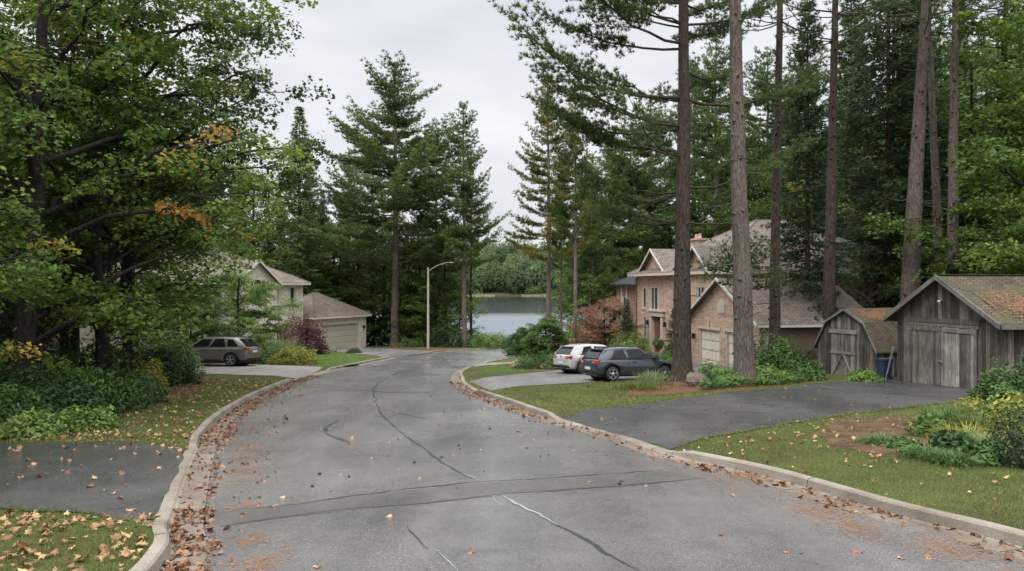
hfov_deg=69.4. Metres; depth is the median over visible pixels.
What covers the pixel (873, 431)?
grass
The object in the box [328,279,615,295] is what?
ground
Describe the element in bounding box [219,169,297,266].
broadleaf tree
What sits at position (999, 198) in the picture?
broadleaf tree
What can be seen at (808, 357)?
shrub
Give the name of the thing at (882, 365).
wheeled bin
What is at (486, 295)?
shore
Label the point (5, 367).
shrub
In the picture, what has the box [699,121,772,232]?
broadleaf tree
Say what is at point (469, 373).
lawn
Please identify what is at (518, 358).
ornamental grass
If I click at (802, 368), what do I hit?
shrub
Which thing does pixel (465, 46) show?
sky
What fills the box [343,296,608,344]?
water
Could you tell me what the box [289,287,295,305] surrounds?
window
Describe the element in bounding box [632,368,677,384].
ornamental grass
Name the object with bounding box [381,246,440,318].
broadleaf tree
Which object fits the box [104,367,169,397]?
shrub
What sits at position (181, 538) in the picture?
fallen leaves
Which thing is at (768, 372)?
shrub
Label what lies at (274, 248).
spruce tree
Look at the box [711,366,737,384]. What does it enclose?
shrub
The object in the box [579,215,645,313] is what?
broadleaf tree
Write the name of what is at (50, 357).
shrub
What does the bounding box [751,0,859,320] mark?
spruce tree
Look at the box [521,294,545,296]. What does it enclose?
shore
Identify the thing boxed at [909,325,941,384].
door
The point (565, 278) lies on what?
broadleaf tree
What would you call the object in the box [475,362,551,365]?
path
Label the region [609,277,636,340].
neighbour house
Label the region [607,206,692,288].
broadleaf tree
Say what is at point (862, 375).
shrub
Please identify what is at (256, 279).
window
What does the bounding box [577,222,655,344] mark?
broadleaf tree
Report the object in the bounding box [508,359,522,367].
boulder
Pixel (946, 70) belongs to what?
broadleaf tree
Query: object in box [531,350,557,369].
shrub
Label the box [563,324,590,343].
shrub
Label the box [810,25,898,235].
spruce tree
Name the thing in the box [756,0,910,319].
pine tree
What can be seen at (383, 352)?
driveway
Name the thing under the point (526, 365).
shrub
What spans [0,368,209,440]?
soil
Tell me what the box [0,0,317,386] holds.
maple tree
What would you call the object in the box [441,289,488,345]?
sapling
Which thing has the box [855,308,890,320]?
needle drift
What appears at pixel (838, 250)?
sapling
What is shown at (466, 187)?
pine tree
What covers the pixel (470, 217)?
pine tree
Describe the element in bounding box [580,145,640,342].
pine tree
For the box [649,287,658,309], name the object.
window
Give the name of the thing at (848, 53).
spruce tree
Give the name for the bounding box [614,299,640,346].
conifer tree
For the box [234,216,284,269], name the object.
maple tree
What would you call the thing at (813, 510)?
pine needles
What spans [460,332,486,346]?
shrub
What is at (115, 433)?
fallen leaves
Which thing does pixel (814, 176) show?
broadleaf tree
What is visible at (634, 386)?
ornamental grass
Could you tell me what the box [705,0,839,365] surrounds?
pine tree
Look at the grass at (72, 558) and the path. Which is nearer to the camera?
the grass at (72, 558)
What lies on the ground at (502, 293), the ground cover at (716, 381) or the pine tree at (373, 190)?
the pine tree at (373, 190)
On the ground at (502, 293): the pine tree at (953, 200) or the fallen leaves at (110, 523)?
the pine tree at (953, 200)
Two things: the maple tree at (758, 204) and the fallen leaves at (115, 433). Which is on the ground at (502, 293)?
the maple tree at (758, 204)
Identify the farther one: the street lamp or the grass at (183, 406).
the street lamp
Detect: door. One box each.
[322,323,356,348]
[655,316,659,351]
[702,330,718,364]
[729,333,732,366]
[829,329,856,374]
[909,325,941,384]
[941,327,976,388]
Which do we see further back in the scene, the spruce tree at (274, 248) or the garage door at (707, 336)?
the spruce tree at (274, 248)
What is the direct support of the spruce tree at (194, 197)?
on the ground at (502, 293)
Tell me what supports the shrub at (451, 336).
on the mulch at (425, 347)
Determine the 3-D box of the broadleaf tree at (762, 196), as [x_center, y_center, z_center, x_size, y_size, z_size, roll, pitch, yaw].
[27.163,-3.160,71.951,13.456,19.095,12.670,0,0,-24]
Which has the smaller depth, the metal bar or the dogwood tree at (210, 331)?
the metal bar
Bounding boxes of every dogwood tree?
[138,281,244,346]
[175,261,305,347]
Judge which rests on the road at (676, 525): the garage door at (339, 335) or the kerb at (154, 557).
the kerb at (154, 557)
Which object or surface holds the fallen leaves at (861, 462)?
on the lawn at (469, 373)
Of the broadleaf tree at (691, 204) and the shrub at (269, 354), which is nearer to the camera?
the shrub at (269, 354)
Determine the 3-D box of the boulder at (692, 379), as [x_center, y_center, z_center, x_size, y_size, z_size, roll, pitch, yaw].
[6.640,3.490,26.384,0.963,0.781,0.883,0,0,-6]
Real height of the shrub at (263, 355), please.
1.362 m
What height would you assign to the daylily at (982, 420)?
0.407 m
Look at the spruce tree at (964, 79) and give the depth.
57.57 m
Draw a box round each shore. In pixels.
[467,294,494,296]
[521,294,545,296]
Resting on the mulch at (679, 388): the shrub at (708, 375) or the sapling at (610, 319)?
the shrub at (708, 375)
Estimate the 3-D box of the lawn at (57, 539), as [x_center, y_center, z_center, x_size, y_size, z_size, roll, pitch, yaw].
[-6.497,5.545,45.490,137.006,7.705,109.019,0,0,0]
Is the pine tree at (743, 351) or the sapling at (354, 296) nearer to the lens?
the pine tree at (743, 351)
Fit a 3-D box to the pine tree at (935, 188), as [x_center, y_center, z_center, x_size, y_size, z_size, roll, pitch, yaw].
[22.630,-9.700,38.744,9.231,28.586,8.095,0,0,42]
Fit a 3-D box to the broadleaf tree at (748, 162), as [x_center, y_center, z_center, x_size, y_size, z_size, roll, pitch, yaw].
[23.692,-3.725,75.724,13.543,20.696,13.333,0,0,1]
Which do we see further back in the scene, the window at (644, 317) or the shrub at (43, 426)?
the window at (644, 317)
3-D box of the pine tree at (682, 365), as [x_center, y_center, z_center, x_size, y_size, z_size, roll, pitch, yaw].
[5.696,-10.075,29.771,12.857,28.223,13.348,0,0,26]
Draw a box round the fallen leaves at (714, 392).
[513,380,960,441]
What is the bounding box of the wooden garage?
[883,274,1023,388]
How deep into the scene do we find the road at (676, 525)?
9.49 m
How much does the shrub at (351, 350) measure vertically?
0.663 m
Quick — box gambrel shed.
[813,308,896,376]
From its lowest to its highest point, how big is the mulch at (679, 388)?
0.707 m
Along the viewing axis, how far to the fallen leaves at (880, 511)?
11.25 m
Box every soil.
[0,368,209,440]
[520,364,560,371]
[805,410,1023,464]
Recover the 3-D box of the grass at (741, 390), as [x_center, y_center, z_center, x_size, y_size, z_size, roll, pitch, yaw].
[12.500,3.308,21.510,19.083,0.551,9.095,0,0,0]
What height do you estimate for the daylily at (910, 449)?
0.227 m
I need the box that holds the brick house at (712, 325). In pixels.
[627,219,932,367]
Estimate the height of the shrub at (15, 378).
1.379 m
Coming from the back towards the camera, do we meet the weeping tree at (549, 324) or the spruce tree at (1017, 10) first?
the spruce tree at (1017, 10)
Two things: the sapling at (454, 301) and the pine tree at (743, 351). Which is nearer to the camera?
the pine tree at (743, 351)
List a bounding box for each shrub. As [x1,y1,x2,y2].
[0,326,116,381]
[0,350,9,387]
[0,364,87,408]
[0,380,58,428]
[0,406,90,441]
[5,365,133,425]
[32,350,91,385]
[34,362,159,417]
[39,333,172,383]
[60,403,125,430]
[80,366,175,407]
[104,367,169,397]
[113,332,190,368]
[130,356,172,392]
[135,337,202,386]
[138,336,207,376]
[250,342,275,363]
[259,345,290,364]
[267,345,322,364]
[274,326,297,349]
[278,314,329,354]
[345,346,362,352]
[396,336,424,346]
[424,321,471,347]
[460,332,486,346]
[471,330,500,348]
[483,330,509,346]
[500,334,513,348]
[505,339,518,355]
[508,354,539,369]
[523,354,543,363]
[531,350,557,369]
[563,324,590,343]
[609,328,653,354]
[654,351,671,361]
[661,341,672,361]
[689,367,720,386]
[698,359,724,375]
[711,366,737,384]
[754,329,806,370]
[756,362,789,384]
[783,358,827,380]
[792,347,817,365]
[841,367,886,381]
[884,435,923,450]
[903,412,943,436]
[925,429,976,451]
[950,437,1011,466]
[953,394,986,411]
[965,356,1023,406]
[971,395,1016,426]
[982,391,1023,470]
[986,387,1023,432]
[989,348,1023,399]
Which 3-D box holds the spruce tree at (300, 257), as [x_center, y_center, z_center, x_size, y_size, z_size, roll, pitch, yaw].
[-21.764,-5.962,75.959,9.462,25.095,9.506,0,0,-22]
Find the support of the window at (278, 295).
in the stone house at (292, 284)
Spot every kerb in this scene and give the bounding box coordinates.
[129,347,500,570]
[451,356,1023,559]
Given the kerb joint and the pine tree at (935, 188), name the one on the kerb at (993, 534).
the kerb joint
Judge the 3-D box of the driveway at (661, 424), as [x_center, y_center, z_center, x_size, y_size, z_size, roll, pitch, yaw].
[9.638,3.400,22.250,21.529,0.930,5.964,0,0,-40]
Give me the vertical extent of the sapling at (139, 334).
4.386 m
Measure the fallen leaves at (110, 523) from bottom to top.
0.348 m
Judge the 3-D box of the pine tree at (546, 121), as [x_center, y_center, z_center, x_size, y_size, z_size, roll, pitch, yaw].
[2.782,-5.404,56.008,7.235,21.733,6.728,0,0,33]
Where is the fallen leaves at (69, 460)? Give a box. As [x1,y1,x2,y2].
[4,441,189,515]
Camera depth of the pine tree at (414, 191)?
74.14 m
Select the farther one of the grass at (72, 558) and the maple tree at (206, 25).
the maple tree at (206, 25)
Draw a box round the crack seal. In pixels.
[224,365,698,570]
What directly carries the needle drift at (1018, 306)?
on the wooden garage
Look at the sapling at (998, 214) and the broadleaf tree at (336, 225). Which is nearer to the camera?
the sapling at (998, 214)
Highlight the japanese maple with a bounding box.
[564,297,646,345]
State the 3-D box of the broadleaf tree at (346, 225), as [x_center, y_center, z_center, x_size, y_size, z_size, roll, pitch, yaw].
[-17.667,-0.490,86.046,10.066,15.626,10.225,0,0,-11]
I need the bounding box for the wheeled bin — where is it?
[874,358,893,378]
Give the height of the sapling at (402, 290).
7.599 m
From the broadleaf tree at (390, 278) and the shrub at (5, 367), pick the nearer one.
the shrub at (5, 367)
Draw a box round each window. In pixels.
[249,278,265,298]
[277,288,279,305]
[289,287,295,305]
[641,288,645,309]
[643,316,645,338]
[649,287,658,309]
[695,286,705,300]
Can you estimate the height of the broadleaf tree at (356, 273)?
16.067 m
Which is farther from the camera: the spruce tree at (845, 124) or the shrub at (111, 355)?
the spruce tree at (845, 124)
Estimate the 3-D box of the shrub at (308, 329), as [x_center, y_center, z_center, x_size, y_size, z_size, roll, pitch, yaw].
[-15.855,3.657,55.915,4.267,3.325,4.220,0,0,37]
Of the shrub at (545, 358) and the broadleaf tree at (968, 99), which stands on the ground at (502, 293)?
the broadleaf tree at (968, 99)
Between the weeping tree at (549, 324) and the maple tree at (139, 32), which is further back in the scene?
the weeping tree at (549, 324)
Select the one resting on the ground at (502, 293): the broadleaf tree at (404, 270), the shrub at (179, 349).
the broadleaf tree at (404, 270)
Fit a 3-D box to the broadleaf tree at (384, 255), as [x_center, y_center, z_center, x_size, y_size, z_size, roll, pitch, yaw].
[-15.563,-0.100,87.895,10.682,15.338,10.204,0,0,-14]
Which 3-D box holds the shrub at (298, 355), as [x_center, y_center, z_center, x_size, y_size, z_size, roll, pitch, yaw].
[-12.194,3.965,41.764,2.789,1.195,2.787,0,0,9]
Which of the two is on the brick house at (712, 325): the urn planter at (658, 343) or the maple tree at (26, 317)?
the urn planter at (658, 343)
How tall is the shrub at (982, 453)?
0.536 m
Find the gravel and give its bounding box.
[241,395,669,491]
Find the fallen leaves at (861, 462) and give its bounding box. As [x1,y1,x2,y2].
[683,413,1016,499]
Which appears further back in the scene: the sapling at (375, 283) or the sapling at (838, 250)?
the sapling at (375, 283)
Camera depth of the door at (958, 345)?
25.89 m
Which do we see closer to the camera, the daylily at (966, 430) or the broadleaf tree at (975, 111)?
the daylily at (966, 430)
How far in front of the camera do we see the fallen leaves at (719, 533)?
9.88 m
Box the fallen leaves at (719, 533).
[221,398,1014,568]
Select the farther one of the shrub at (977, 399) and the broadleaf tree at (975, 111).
the broadleaf tree at (975, 111)
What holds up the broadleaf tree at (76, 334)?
on the ground at (502, 293)
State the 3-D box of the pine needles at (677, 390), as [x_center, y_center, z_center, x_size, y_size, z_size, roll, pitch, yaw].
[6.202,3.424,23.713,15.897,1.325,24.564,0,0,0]
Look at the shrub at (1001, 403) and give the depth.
15.44 m
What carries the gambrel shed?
on the ground at (502, 293)
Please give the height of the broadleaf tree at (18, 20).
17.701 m
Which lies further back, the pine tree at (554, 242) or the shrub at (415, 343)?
the shrub at (415, 343)
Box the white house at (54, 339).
[0,308,71,364]
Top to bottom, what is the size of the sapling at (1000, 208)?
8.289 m
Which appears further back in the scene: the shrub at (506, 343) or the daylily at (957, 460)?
the shrub at (506, 343)
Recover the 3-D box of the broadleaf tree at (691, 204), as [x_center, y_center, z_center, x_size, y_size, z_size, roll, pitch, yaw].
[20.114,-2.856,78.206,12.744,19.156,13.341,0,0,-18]
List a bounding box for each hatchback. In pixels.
[553,343,606,373]
[580,346,671,381]
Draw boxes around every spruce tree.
[189,134,224,227]
[226,158,252,251]
[259,194,296,270]
[265,105,345,302]
[287,169,332,293]
[303,193,345,301]
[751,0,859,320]
[802,0,987,307]
[803,0,884,270]
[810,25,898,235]
[869,0,967,245]
[928,0,985,268]
[960,0,1023,272]
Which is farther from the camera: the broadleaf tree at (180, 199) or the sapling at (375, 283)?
the sapling at (375, 283)
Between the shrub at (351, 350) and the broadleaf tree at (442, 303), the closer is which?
the shrub at (351, 350)
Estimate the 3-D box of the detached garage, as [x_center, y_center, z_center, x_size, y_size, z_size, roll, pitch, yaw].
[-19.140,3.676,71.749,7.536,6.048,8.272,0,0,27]
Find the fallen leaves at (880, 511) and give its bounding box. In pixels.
[449,381,1023,560]
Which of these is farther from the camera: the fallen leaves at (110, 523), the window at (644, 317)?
the window at (644, 317)
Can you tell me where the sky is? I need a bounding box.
[0,0,1023,264]
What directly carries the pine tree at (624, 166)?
on the ground at (502, 293)
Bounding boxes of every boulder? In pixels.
[329,347,336,351]
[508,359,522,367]
[684,372,706,386]
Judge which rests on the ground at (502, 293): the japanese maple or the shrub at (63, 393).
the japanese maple
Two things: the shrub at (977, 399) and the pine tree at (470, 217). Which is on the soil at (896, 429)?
the shrub at (977, 399)
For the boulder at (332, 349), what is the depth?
60.72 m
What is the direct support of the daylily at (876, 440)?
on the soil at (896, 429)
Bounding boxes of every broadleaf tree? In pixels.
[0,0,60,213]
[0,7,62,312]
[0,7,122,360]
[0,88,49,264]
[20,41,200,356]
[56,114,226,298]
[103,137,223,234]
[159,152,246,255]
[166,148,286,255]
[195,155,318,277]
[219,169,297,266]
[279,210,369,302]
[288,218,369,286]
[309,243,376,317]
[319,219,391,323]
[338,225,421,345]
[357,212,461,343]
[361,226,413,319]
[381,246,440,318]
[382,222,468,341]
[400,253,461,346]
[402,230,479,342]
[525,211,622,330]
[551,236,620,333]
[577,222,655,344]
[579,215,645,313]
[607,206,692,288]
[612,228,668,312]
[645,171,760,248]
[690,146,803,227]
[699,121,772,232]
[730,161,812,227]
[749,124,840,221]
[766,120,885,216]
[788,147,900,235]
[818,128,942,246]
[825,86,1020,283]
[855,30,1023,272]
[864,11,1023,273]
[892,101,1023,273]
[895,30,1023,232]
[946,31,1023,272]
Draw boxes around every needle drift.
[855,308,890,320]
[975,290,1023,318]
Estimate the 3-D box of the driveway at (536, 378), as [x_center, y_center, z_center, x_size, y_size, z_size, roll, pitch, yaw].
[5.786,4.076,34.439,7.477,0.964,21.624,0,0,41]
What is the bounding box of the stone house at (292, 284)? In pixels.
[79,244,310,354]
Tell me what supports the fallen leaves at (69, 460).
on the driveway at (140, 478)
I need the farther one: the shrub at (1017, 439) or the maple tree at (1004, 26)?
the maple tree at (1004, 26)
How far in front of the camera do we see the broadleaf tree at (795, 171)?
68.92 m
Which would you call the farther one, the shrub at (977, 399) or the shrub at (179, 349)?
the shrub at (179, 349)
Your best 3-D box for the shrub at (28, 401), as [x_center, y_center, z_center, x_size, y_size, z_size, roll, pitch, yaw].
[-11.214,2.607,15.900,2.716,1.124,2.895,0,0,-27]
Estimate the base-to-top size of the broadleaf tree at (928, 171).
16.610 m
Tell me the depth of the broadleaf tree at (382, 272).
94.42 m
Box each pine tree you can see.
[297,49,492,345]
[325,147,375,308]
[349,133,400,345]
[399,124,480,342]
[422,101,512,346]
[457,150,491,338]
[487,0,831,381]
[501,72,590,340]
[543,149,579,345]
[545,92,610,343]
[557,150,625,338]
[577,107,696,277]
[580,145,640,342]
[612,90,673,254]
[643,51,748,248]
[665,35,770,239]
[691,46,822,237]
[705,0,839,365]
[706,0,778,384]
[754,69,828,219]
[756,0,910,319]
[822,0,981,303]
[825,0,950,244]
[858,0,983,273]
[870,0,1022,273]
[931,0,1023,273]
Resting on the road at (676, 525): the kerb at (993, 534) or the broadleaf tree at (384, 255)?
the kerb at (993, 534)
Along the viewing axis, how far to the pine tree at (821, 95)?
73.80 m
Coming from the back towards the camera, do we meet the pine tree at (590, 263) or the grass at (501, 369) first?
the pine tree at (590, 263)
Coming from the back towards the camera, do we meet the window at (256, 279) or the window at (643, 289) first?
the window at (256, 279)
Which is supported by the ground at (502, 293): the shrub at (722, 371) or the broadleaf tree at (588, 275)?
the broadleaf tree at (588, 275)
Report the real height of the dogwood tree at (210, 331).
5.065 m
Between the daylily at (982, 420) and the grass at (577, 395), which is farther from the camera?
the grass at (577, 395)
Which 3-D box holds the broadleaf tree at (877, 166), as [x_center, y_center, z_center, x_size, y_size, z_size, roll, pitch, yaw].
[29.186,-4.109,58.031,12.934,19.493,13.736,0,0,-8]
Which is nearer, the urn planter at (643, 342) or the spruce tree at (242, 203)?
the urn planter at (643, 342)
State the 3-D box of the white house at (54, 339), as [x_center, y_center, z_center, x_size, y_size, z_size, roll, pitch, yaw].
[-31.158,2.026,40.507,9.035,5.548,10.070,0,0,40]
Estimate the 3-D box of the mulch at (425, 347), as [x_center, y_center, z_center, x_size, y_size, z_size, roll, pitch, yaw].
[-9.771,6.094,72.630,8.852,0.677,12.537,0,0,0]
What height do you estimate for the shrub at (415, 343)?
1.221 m
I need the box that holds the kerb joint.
[485,391,1023,551]
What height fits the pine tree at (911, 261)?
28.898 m
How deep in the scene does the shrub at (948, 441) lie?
12.92 m
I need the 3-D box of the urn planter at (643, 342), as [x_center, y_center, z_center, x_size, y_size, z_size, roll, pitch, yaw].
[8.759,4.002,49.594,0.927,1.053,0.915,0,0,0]
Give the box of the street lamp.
[427,262,453,347]
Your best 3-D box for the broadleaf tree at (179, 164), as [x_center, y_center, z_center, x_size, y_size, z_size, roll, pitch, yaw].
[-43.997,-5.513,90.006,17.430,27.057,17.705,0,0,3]
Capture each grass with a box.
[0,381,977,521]
[0,508,159,570]
[2,386,261,445]
[194,365,337,386]
[258,334,303,349]
[472,377,954,419]
[476,365,543,374]
[507,355,529,364]
[603,387,996,419]
[609,377,671,391]
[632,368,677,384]
[828,413,1020,454]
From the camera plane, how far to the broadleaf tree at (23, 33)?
35.68 m
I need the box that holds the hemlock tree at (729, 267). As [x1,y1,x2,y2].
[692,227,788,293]
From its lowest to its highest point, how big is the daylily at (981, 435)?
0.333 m
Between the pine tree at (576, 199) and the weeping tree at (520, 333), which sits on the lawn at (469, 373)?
the weeping tree at (520, 333)
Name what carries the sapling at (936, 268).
on the ground at (502, 293)
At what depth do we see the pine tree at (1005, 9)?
39.93 m
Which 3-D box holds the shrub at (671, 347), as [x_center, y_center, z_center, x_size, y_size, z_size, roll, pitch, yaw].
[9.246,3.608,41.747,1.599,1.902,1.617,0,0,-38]
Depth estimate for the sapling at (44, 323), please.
32.01 m
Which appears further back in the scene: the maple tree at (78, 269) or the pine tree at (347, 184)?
the pine tree at (347, 184)
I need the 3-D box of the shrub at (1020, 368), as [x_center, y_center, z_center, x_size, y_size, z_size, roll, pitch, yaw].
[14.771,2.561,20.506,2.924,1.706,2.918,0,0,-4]
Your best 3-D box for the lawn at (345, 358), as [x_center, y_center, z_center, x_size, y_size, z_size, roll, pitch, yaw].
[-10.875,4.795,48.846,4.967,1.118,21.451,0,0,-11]
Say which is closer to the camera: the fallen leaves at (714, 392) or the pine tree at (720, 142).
the fallen leaves at (714, 392)
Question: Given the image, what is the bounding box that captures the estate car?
[183,335,261,365]
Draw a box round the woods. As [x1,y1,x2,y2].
[367,231,639,294]
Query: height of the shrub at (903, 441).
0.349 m
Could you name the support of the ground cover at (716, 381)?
on the mulch at (679, 388)
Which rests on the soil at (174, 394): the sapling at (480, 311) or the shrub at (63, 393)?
the shrub at (63, 393)
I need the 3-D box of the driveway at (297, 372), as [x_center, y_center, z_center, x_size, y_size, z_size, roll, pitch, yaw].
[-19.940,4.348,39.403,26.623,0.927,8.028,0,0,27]
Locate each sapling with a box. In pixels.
[0,197,59,352]
[0,205,119,358]
[0,254,42,329]
[90,283,194,355]
[308,280,360,306]
[328,285,376,330]
[341,275,400,345]
[377,279,434,342]
[391,284,458,345]
[410,274,481,343]
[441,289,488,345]
[567,278,616,341]
[601,278,616,340]
[836,248,893,281]
[839,259,920,307]
[911,201,1023,283]
[924,235,1016,273]
[953,187,1023,273]
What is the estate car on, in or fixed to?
on the driveway at (297, 372)
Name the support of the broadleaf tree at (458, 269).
on the ground at (502, 293)
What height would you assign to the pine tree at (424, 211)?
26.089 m
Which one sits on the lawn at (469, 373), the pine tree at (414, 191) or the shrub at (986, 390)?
the shrub at (986, 390)
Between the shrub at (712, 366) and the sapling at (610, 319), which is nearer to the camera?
the shrub at (712, 366)
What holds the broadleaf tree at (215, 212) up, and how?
on the ground at (502, 293)
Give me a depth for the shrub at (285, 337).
49.43 m
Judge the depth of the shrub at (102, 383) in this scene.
18.70 m
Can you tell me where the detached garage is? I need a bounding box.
[303,292,371,348]
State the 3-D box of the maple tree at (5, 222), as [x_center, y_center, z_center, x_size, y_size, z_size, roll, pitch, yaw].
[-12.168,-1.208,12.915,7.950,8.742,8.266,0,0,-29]
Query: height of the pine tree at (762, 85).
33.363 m
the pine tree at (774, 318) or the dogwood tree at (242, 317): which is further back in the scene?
the dogwood tree at (242, 317)
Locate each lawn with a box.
[0,346,502,570]
[315,353,376,367]
[462,357,1023,529]
[475,365,530,374]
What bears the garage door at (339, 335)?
in the detached garage
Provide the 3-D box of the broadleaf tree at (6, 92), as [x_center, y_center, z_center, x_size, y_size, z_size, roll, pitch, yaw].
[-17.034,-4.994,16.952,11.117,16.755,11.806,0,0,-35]
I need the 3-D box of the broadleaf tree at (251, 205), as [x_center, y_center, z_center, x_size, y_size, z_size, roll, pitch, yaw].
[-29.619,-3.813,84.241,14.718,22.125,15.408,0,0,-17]
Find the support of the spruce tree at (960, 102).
on the ground at (502, 293)
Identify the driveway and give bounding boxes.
[0,440,188,520]
[39,359,320,378]
[323,347,430,356]
[469,362,732,389]
[562,378,979,448]
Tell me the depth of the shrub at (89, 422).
15.56 m
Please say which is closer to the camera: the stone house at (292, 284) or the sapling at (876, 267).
the sapling at (876, 267)
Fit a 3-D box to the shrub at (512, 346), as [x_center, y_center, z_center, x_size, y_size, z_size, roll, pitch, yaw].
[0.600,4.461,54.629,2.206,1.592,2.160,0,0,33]
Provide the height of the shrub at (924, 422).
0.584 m
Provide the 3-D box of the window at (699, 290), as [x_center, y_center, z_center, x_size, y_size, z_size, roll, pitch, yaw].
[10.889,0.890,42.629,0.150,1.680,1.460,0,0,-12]
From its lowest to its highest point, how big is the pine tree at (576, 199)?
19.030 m
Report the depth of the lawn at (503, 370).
35.68 m
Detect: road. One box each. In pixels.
[203,349,1023,570]
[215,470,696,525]
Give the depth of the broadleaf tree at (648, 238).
77.08 m
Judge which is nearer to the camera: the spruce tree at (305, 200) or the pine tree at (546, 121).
the pine tree at (546, 121)
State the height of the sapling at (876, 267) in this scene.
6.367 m
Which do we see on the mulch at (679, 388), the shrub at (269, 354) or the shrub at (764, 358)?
the shrub at (764, 358)
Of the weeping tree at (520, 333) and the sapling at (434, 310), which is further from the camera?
the sapling at (434, 310)
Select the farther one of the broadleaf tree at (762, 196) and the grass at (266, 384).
the broadleaf tree at (762, 196)
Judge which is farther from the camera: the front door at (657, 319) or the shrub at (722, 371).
the front door at (657, 319)
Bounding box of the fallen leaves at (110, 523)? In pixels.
[0,508,160,570]
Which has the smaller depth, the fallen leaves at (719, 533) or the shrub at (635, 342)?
the fallen leaves at (719, 533)
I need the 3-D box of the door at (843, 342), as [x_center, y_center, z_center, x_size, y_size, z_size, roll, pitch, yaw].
[14.538,3.010,32.499,0.106,2.160,1.450,0,0,-26]
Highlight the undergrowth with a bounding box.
[0,308,616,428]
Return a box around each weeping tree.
[502,326,540,359]
[519,316,572,363]
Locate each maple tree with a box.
[0,0,281,375]
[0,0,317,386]
[0,0,346,370]
[0,3,195,360]
[0,101,79,370]
[25,113,233,344]
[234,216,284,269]
[748,167,821,223]
[861,0,1023,274]
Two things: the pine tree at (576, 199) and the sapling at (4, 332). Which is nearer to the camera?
the sapling at (4, 332)
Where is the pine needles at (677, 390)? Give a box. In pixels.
[477,380,1005,454]
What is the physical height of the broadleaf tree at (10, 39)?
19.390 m
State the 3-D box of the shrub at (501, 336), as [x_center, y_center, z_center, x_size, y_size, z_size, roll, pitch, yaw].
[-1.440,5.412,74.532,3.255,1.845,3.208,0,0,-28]
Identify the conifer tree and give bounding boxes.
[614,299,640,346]
[662,308,672,354]
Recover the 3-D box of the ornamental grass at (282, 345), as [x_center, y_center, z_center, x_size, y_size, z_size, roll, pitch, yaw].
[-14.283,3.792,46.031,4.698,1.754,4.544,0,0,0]
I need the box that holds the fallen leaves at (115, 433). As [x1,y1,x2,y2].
[0,377,282,444]
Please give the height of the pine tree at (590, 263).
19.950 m
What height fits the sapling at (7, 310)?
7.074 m
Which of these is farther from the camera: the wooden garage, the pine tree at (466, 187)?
the pine tree at (466, 187)
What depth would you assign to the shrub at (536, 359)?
41.39 m
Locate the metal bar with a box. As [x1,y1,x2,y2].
[885,346,894,378]
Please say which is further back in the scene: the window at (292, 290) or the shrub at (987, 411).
the window at (292, 290)
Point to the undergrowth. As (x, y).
(378, 339)
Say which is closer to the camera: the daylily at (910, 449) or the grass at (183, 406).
the daylily at (910, 449)
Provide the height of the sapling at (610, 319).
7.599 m
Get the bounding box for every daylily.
[851,432,908,446]
[883,401,980,426]
[883,439,957,466]
[896,445,1007,470]
[910,398,983,420]
[921,419,1006,441]
[941,410,1014,430]
[959,431,1023,451]
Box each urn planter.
[637,337,648,348]
[652,338,664,354]
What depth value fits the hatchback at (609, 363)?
28.81 m
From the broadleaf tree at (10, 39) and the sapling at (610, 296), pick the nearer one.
the broadleaf tree at (10, 39)
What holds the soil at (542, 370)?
on the lawn at (469, 373)
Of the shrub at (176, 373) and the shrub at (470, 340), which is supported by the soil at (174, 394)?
the shrub at (176, 373)
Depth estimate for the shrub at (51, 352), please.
24.18 m
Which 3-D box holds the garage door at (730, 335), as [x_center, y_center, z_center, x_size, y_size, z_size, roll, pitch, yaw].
[11.795,3.640,38.272,0.058,2.220,2.300,0,0,-12]
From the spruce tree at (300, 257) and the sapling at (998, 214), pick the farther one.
the spruce tree at (300, 257)
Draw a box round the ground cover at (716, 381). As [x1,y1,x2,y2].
[698,366,823,389]
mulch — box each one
[377,346,453,349]
[625,376,829,394]
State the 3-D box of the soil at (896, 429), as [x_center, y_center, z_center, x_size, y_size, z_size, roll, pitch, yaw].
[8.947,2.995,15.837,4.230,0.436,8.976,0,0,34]
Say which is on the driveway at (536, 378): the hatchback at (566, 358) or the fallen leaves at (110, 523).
the hatchback at (566, 358)
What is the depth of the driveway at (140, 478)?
10.75 m
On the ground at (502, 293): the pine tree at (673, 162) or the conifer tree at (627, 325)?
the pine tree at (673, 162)
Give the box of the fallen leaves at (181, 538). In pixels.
[159,375,322,570]
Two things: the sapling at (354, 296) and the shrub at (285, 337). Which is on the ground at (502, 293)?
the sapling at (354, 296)
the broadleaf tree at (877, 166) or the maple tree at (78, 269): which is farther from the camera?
the broadleaf tree at (877, 166)
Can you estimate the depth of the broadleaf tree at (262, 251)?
86.78 m
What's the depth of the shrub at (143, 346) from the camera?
32.14 m
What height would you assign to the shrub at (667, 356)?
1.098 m
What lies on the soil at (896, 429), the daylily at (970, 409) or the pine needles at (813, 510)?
the daylily at (970, 409)
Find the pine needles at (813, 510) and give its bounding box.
[177,386,1023,570]
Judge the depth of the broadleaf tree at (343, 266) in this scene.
79.92 m

